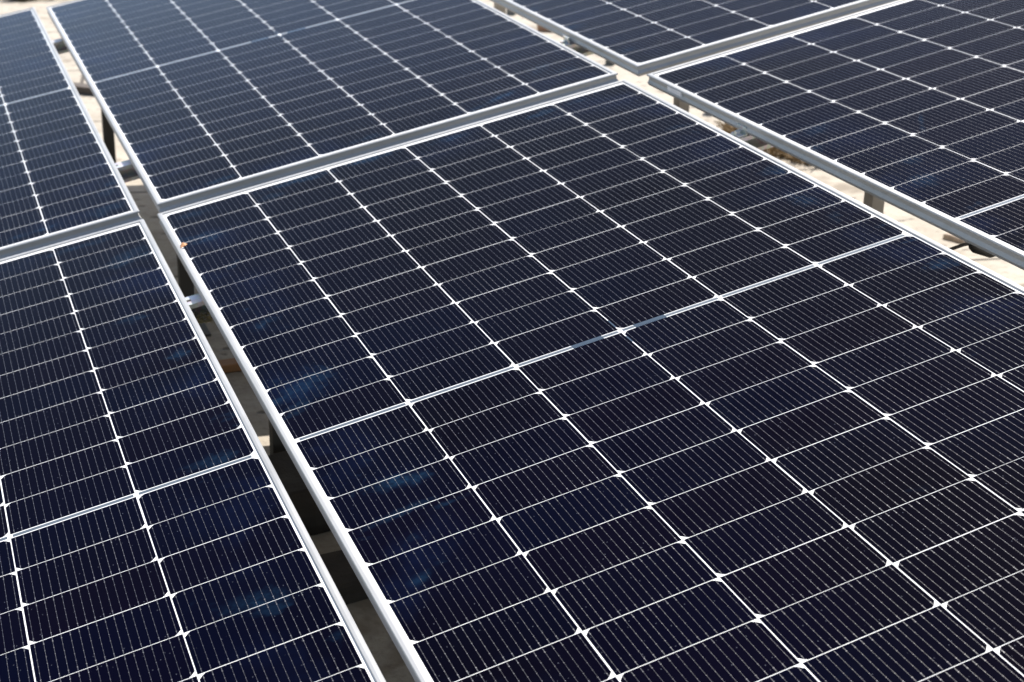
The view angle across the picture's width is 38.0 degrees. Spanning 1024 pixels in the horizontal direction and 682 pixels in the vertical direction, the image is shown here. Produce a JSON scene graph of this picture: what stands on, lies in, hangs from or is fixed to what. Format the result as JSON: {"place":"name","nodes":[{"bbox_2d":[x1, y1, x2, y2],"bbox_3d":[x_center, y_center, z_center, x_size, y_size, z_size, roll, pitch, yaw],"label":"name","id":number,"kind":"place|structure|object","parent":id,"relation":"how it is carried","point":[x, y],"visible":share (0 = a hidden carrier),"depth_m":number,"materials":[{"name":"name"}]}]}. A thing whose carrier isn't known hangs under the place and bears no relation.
{"place":"outdoors","nodes":[
{"label":"outdoors","id":0,"kind":"place"},
{"bbox_2d":[268,451,330,535],"bbox_3d":[-0.368,0.289,2.990,0.343,0.103,0.211,-13,25,-34],"label":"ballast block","id":1,"kind":"object","parent":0,"point":[304,504],"depth_m":2.87,"materials":[{"name":"black concrete"}]},
{"bbox_2d":[320,550,367,604],"bbox_3d":[-0.297,0.428,2.710,0.429,0.046,0.134,-11,24,-28],"label":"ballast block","id":2,"kind":"object","parent":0,"point":[344,578],"depth_m":2.67,"materials":[{"name":"black concrete"}]},
{"bbox_2d":[0,0,1023,681],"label":"ground","id":3,"kind":"structure","parent":0,"point":[390,662],"depth_m":4.73,"materials":[{"name":"concrete"}]},
{"bbox_2d":[52,38,68,53],"bbox_3d":[-0.972,-1.143,5.048,3.720,0.041,0.041,-18,28,-16],"label":"mounting rail","id":4,"kind":"object","parent":3,"relation":"on","point":[60,46],"visible":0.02,"depth_m":4.89,"materials":[{"name":"metal"}]},
{"bbox_2d":[490,0,897,75],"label":"solar panel","id":5,"kind":"object","parent":4,"relation":"on","point":[640,37],"visible":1,"depth_m":3.82,"materials":[{"name":"glass"}]},
{"bbox_2d":[73,82,93,95],"bbox_3d":[-1.933,-1.138,6.711,0.550,0.034,0.075,9,22,20],"label":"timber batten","id":6,"kind":"object","parent":3,"relation":"on","point":[83,88],"visible":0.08,"depth_m":6.67,"materials":[{"name":"beige wood"}]},
{"bbox_2d":[101,109,115,162],"bbox_3d":[-1.384,-0.787,5.078,0.100,0.570,0.090,-7,22,-20],"label":"support leg","id":7,"kind":"object","parent":3,"relation":"on","point":[108,137],"visible":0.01,"depth_m":5.09,"materials":[{"name":"metal"}]},
{"bbox_2d":[177,255,210,336],"bbox_3d":[-0.843,-0.259,3.818,0.100,0.506,0.090,-7,22,-20],"label":"support leg","id":8,"kind":"object","parent":3,"relation":"on","point":[186,284],"visible":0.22,"depth_m":3.85,"materials":[{"name":"metal"}]},
{"bbox_2d":[218,358,241,372],"bbox_3d":[-0.694,0.060,3.670,0.620,0.021,0.045,-8,23,-24],"label":"timber plank","id":9,"kind":"object","parent":3,"relation":"on","point":[229,365],"visible":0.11,"depth_m":3.65,"materials":[{"name":"brown wood"}]},
{"bbox_2d":[269,420,285,454],"bbox_3d":[-0.478,0.070,3.028,0.100,0.471,0.090,-7,22,-20],"label":"support leg","id":10,"kind":"object","parent":3,"relation":"on","point":[276,445],"depth_m":3.06,"materials":[{"name":"metal"}]},
{"bbox_2d":[115,35,593,182],"bbox_3d":[-0.424,-0.596,3.798,3.720,0.060,0.043,-18,28,-15],"label":"mounting rail","id":11,"kind":"object","parent":3,"relation":"on","point":[127,171],"visible":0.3,"depth_m":3.68,"materials":[{"name":"metal"}]},
{"bbox_2d":[0,7,140,258],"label":"solar panel","id":12,"kind":"object","parent":11,"relation":"on","point":[61,179],"visible":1,"depth_m":3.69,"materials":[{"name":"glass"}]},
{"bbox_2d":[46,0,618,212],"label":"solar panel","id":13,"kind":"object","parent":11,"relation":"on","point":[199,100],"visible":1,"depth_m":3.92,"materials":[{"name":"glass"}]},
{"bbox_2d":[185,123,772,319],"bbox_3d":[-0.077,-0.245,3.010,3.720,0.060,0.041,-18,28,-15],"label":"mounting rail","id":14,"kind":"object","parent":3,"relation":"on","point":[196,304],"visible":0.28,"depth_m":3.15,"materials":[{"name":"metal"}]},
{"bbox_2d":[0,219,385,681],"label":"solar panel","id":15,"kind":"object","parent":14,"relation":"on","point":[152,528],"visible":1,"depth_m":2.16,"materials":[{"name":"glass"}]},
{"bbox_2d":[193,310,213,322],"bbox_3d":[-0.607,-0.047,2.850,0.133,0.028,0.076,-18,28,-16],"label":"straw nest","id":16,"kind":"object","parent":14,"relation":"attached to","point":[205,316],"visible":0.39,"depth_m":2.85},
{"bbox_2d":[157,79,1023,681],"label":"solar panel","id":17,"kind":"object","parent":14,"relation":"on","point":[621,381],"visible":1,"depth_m":2.21,"materials":[{"name":"glass"}]},
{"bbox_2d":[647,0,1023,269],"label":"solar panel","id":18,"kind":"object","parent":14,"relation":"on","point":[915,108],"visible":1,"depth_m":3.13,"materials":[{"name":"glass"}]},
{"bbox_2d":[949,242,995,257],"bbox_3d":[0.817,-0.222,2.785,0.545,0.140,0.132,-18,28,-16],"label":"panel cable","id":19,"kind":"object","parent":18,"relation":"hanging from","point":[975,249],"visible":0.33,"depth_m":2.75,"materials":[{"name":"black rubber"}]},
{"bbox_2d":[494,3,505,13],"bbox_3d":[-0.048,-1.088,5.522,0.100,0.877,0.090,-7,22,-20],"label":"support leg","id":20,"kind":"object","parent":3,"relation":"on","point":[500,8],"depth_m":5.46,"materials":[{"name":"grey metal"}]},
{"bbox_2d":[506,9,515,14],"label":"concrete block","id":21,"kind":"structure","parent":3,"relation":"on","point":[508,12],"depth_m":9.15,"materials":[{"name":"grey concrete"}]},
{"bbox_2d":[605,60,614,65],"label":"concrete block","id":22,"kind":"structure","parent":3,"relation":"on","point":[608,63],"depth_m":7.65,"materials":[{"name":"grey concrete"}]},
{"bbox_2d":[673,98,688,112],"bbox_3d":[0.477,-0.556,4.257,0.100,0.810,0.090,-7,22,-20],"label":"support leg","id":23,"kind":"object","parent":3,"relation":"on","point":[681,104],"depth_m":4.20,"materials":[{"name":"grey metal"}]},
{"bbox_2d":[714,120,809,165],"bbox_3d":[1.063,-0.828,6.017,0.350,0.098,0.791,-8,23,-23],"label":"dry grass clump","id":24,"kind":"object","parent":3,"relation":"on","point":[773,151],"visible":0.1,"depth_m":5.87,"materials":[{"name":"brown plant"}]},
{"bbox_2d":[863,192,884,213],"bbox_3d":[0.831,-0.224,3.462,0.100,0.772,0.090,-7,22,-20],"label":"support leg","id":25,"kind":"object","parent":3,"relation":"on","point":[874,203],"depth_m":3.41,"materials":[{"name":"grey metal"}]},
{"bbox_2d":[943,233,965,243],"bbox_3d":[1.457,-0.339,4.863,0.070,0.024,0.089,-18,28,-41],"label":"stone","id":26,"kind":"object","parent":3,"relation":"on","point":[949,237],"visible":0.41,"depth_m":4.84,"materials":[{"name":"beige stone"}]},
{"bbox_2d":[537,25,550,31],"bbox_3d":[0.203,-1.819,8.618,0.113,0.056,0.072,6,21,12],"label":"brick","id":27,"kind":"object","parent":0,"point":[540,29],"visible":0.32,"depth_m":8.59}
]}

